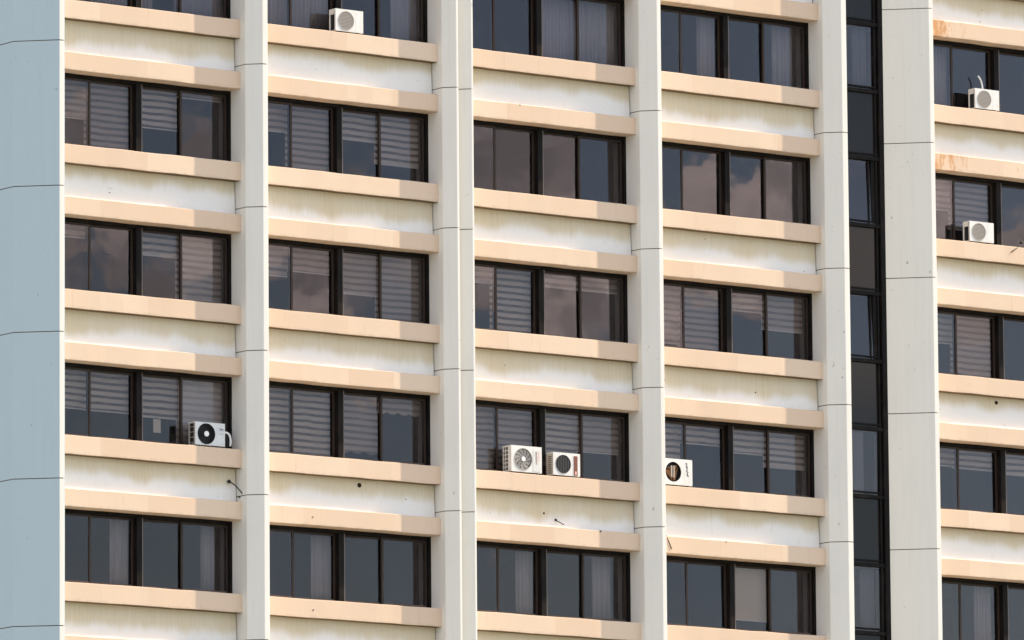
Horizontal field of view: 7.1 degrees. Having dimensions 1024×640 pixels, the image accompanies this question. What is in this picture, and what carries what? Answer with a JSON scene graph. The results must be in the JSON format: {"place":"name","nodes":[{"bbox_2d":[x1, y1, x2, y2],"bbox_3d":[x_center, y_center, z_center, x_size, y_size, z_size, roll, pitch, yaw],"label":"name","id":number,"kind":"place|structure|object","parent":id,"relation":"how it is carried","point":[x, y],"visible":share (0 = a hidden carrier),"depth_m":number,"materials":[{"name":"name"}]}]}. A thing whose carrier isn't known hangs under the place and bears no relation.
{"place":"outdoors","nodes":[
{"label":"outdoors","id":0,"kind":"place"},
{"label":"ground","id":1,"kind":"structure","parent":0,"visible":0},
{"bbox_2d":[0,0,1023,639],"bbox_3d":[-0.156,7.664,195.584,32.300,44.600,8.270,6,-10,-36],"label":"office tower","id":2,"kind":"structure","parent":1,"relation":"on","point":[386,286],"depth_m":193.06,"materials":[{"name":"paint"}]},
{"bbox_2d":[65,73,230,160],"bbox_3d":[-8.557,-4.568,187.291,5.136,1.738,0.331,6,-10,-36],"label":"window","id":3,"kind":"structure","parent":2,"relation":"in","point":[102,103],"depth_m":187.19,"materials":[{"name":"brown metal"}]},
{"bbox_2d":[65,217,231,304],"bbox_3d":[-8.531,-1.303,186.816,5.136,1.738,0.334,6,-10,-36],"label":"window","id":4,"kind":"structure","parent":2,"relation":"in","point":[196,254],"depth_m":187.70,"materials":[{"name":"grey glass"}]},
{"bbox_2d":[65,362,231,448],"bbox_3d":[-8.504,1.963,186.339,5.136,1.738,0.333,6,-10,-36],"label":"window","id":5,"kind":"structure","parent":2,"relation":"in","point":[184,398],"depth_m":186.69,"materials":[{"name":"grey glass"}]},
{"bbox_2d":[65,508,231,592],"bbox_3d":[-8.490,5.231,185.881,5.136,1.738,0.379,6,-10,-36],"label":"window","id":6,"kind":"structure","parent":2,"relation":"in","point":[118,522],"depth_m":185.87,"materials":[{"name":"brown metal"}]},
{"bbox_2d":[77,0,230,18],"bbox_3d":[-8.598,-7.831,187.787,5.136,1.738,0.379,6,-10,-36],"label":"window","id":7,"kind":"structure","parent":2,"relation":"in","point":[211,8],"depth_m":188.80,"materials":[{"name":"brown metal"}]},
{"bbox_2d":[188,421,231,447],"bbox_3d":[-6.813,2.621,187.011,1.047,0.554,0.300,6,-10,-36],"label":"air conditioner","id":8,"kind":"object","parent":2,"relation":"on","point":[206,434],"visible":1,"depth_m":186.87,"materials":[{"name":"beige"}]},
{"bbox_2d":[227,480,243,497],"bbox_3d":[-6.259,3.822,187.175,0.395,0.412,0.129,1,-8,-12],"label":"cable","id":9,"kind":"object","parent":2,"relation":"attached to","point":[228,481],"visible":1,"depth_m":187.13,"materials":[{"name":"black rubber"}]},
{"bbox_2d":[329,8,362,33],"bbox_3d":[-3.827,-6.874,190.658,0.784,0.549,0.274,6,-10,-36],"label":"air conditioner","id":10,"kind":"object","parent":2,"relation":"on","point":[345,21],"visible":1,"depth_m":190.53,"materials":[{"name":"white"}]},
{"bbox_2d":[267,0,427,42],"bbox_3d":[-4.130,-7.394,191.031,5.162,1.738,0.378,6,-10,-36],"label":"window","id":11,"kind":"structure","parent":2,"relation":"in","point":[311,14],"depth_m":190.98,"materials":[{"name":"brown metal"}]},
{"bbox_2d":[268,96,428,182],"bbox_3d":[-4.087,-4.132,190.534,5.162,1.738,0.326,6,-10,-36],"label":"window","id":12,"kind":"structure","parent":2,"relation":"in","point":[304,123],"depth_m":190.61,"materials":[{"name":"brown metal"}]},
{"bbox_2d":[268,238,429,323],"bbox_3d":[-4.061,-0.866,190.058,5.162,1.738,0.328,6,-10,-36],"label":"window","id":13,"kind":"structure","parent":2,"relation":"in","point":[391,277],"depth_m":190.70,"materials":[{"name":"grey glass"}]},
{"bbox_2d":[269,381,429,465],"bbox_3d":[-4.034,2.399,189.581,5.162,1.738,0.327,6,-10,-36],"label":"window","id":14,"kind":"structure","parent":2,"relation":"in","point":[299,414],"depth_m":189.54,"materials":[{"name":"grey glass"}]},
{"bbox_2d":[269,525,430,607],"bbox_3d":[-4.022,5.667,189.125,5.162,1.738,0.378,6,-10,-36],"label":"window","id":15,"kind":"structure","parent":2,"relation":"in","point":[321,576],"depth_m":189.08,"materials":[{"name":"brown metal"}]},
{"bbox_2d":[502,445,541,474],"bbox_3d":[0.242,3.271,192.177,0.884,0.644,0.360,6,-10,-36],"label":"air conditioner","id":16,"kind":"object","parent":2,"relation":"on","point":[522,459],"visible":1,"depth_m":192.03,"materials":[{"name":"white"}]},
{"bbox_2d":[473,120,626,203],"bbox_3d":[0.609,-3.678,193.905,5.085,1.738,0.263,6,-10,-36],"label":"window","id":17,"kind":"structure","parent":2,"relation":"in","point":[537,158],"depth_m":193.89,"materials":[{"name":"brown metal"}]},
{"bbox_2d":[474,259,627,342],"bbox_3d":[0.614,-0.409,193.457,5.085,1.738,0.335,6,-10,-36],"label":"window","id":18,"kind":"structure","parent":2,"relation":"in","point":[509,283],"depth_m":193.37,"materials":[{"name":"grey glass"}]},
{"bbox_2d":[475,400,628,481],"bbox_3d":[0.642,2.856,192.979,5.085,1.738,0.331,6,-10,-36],"label":"window","id":19,"kind":"structure","parent":2,"relation":"in","point":[498,424],"depth_m":193.28,"materials":[{"name":"grey glass"}]},
{"bbox_2d":[483,0,624,66],"bbox_3d":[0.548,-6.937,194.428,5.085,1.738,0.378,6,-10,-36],"label":"window","id":20,"kind":"structure","parent":2,"relation":"in","point":[574,30],"depth_m":195.27,"materials":[{"name":"brown metal"}]},
{"bbox_2d":[477,541,630,621],"bbox_3d":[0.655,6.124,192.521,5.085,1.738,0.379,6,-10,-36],"label":"window","id":21,"kind":"structure","parent":2,"relation":"in","point":[601,600],"depth_m":192.57,"materials":[{"name":"brown metal"}]},
{"bbox_2d":[546,452,579,477],"bbox_3d":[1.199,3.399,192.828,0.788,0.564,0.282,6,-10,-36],"label":"air conditioner","id":22,"kind":"object","parent":2,"relation":"on","point":[559,464],"visible":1,"depth_m":192.69,"materials":[{"name":"beige"}]},
{"bbox_2d":[665,458,691,486],"bbox_3d":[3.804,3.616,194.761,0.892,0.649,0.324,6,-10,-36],"label":"air conditioner","id":23,"kind":"object","parent":2,"relation":"on","point":[678,472],"visible":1,"depth_m":194.71,"materials":[{"name":"beige"}]},
{"bbox_2d":[660,4,808,88],"bbox_3d":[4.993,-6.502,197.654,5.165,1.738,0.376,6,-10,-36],"label":"window","id":24,"kind":"structure","parent":2,"relation":"in","point":[781,30],"depth_m":197.76,"materials":[{"name":"brown metal"}]},
{"bbox_2d":[662,141,810,224],"bbox_3d":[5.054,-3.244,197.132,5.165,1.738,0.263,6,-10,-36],"label":"window","id":25,"kind":"structure","parent":2,"relation":"in","point":[724,154],"depth_m":197.14,"materials":[{"name":"brown metal"}]},
{"bbox_2d":[663,279,812,360],"bbox_3d":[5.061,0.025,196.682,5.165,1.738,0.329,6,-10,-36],"label":"window","id":26,"kind":"structure","parent":2,"relation":"in","point":[691,309],"depth_m":196.66,"materials":[{"name":"grey glass"}]},
{"bbox_2d":[665,417,814,497],"bbox_3d":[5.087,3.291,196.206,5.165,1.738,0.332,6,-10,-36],"label":"window","id":27,"kind":"structure","parent":2,"relation":"in","point":[780,447],"depth_m":196.75,"materials":[{"name":"brown metal"}]},
{"bbox_2d":[666,555,815,634],"bbox_3d":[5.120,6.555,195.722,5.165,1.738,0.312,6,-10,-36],"label":"window","id":28,"kind":"structure","parent":2,"relation":"in","point":[744,583],"depth_m":196.22,"materials":[{"name":"brown metal"}]},
{"bbox_2d":[846,0,882,26],"bbox_3d":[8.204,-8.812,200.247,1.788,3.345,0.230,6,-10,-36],"label":"strip window","id":29,"kind":"structure","parent":2,"relation":"in","point":[865,13],"depth_m":200.24,"materials":[{"name":"black glass"}]},
{"bbox_2d":[847,24,884,161],"bbox_3d":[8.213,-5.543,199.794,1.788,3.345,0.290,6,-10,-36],"label":"strip window","id":30,"kind":"structure","parent":2,"relation":"in","point":[865,108],"depth_m":200.00,"materials":[{"name":"black glass"}]},
{"bbox_2d":[848,159,886,295],"bbox_3d":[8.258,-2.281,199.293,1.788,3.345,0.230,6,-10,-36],"label":"strip window","id":31,"kind":"structure","parent":2,"relation":"in","point":[867,242],"depth_m":199.46,"materials":[{"name":"black glass"}]},
{"bbox_2d":[851,294,888,431],"bbox_3d":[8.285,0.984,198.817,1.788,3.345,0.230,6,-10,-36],"label":"strip window","id":32,"kind":"structure","parent":2,"relation":"in","point":[869,377],"depth_m":199.02,"materials":[{"name":"black glass"}]},
{"bbox_2d":[852,430,890,567],"bbox_3d":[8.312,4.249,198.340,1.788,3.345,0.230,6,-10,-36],"label":"strip window","id":33,"kind":"structure","parent":2,"relation":"in","point":[871,513],"depth_m":198.54,"materials":[{"name":"brown metal"}]},
{"bbox_2d":[855,566,890,639],"bbox_3d":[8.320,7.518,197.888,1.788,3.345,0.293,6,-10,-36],"label":"strip window","id":34,"kind":"structure","parent":2,"relation":"in","point":[867,628],"depth_m":198.29,"materials":[{"name":"brown metal"}]},
{"bbox_2d":[963,221,993,243],"bbox_3d":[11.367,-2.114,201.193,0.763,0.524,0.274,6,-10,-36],"label":"air conditioner","id":35,"kind":"object","parent":2,"relation":"on","point":[978,232],"visible":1,"depth_m":201.06,"materials":[{"name":"white"}]},
{"bbox_2d":[933,39,1023,111],"bbox_3d":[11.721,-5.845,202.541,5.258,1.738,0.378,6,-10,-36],"label":"window","id":36,"kind":"structure","parent":2,"relation":"in","point":[939,46],"depth_m":201.91,"materials":[{"name":"brown metal"}]},
{"bbox_2d":[935,173,1023,247],"bbox_3d":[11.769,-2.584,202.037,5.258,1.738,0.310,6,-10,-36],"label":"window","id":37,"kind":"structure","parent":2,"relation":"in","point":[965,198],"depth_m":201.81,"materials":[{"name":"grey glass"}]},
{"bbox_2d":[937,307,1023,380],"bbox_3d":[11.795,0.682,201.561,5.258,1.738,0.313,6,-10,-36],"label":"window","id":38,"kind":"structure","parent":2,"relation":"in","point":[967,333],"depth_m":201.32,"materials":[{"name":"grey glass"}]},
{"bbox_2d":[939,442,1023,515],"bbox_3d":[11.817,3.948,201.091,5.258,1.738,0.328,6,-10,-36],"label":"window","id":39,"kind":"structure","parent":2,"relation":"in","point":[1007,461],"depth_m":200.98,"materials":[{"name":"brown metal"}]},
{"bbox_2d":[942,577,1023,639],"bbox_3d":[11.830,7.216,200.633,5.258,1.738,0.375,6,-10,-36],"label":"window","id":40,"kind":"structure","parent":2,"relation":"in","point":[982,596],"depth_m":200.49,"materials":[{"name":"brown metal"}]},
{"bbox_2d":[968,75,998,110],"bbox_3d":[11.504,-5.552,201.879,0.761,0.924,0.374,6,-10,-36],"label":"air conditioner","id":41,"kind":"object","parent":2,"relation":"on","point":[983,99],"visible":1,"depth_m":201.69,"materials":[{"name":"white"}]}
]}

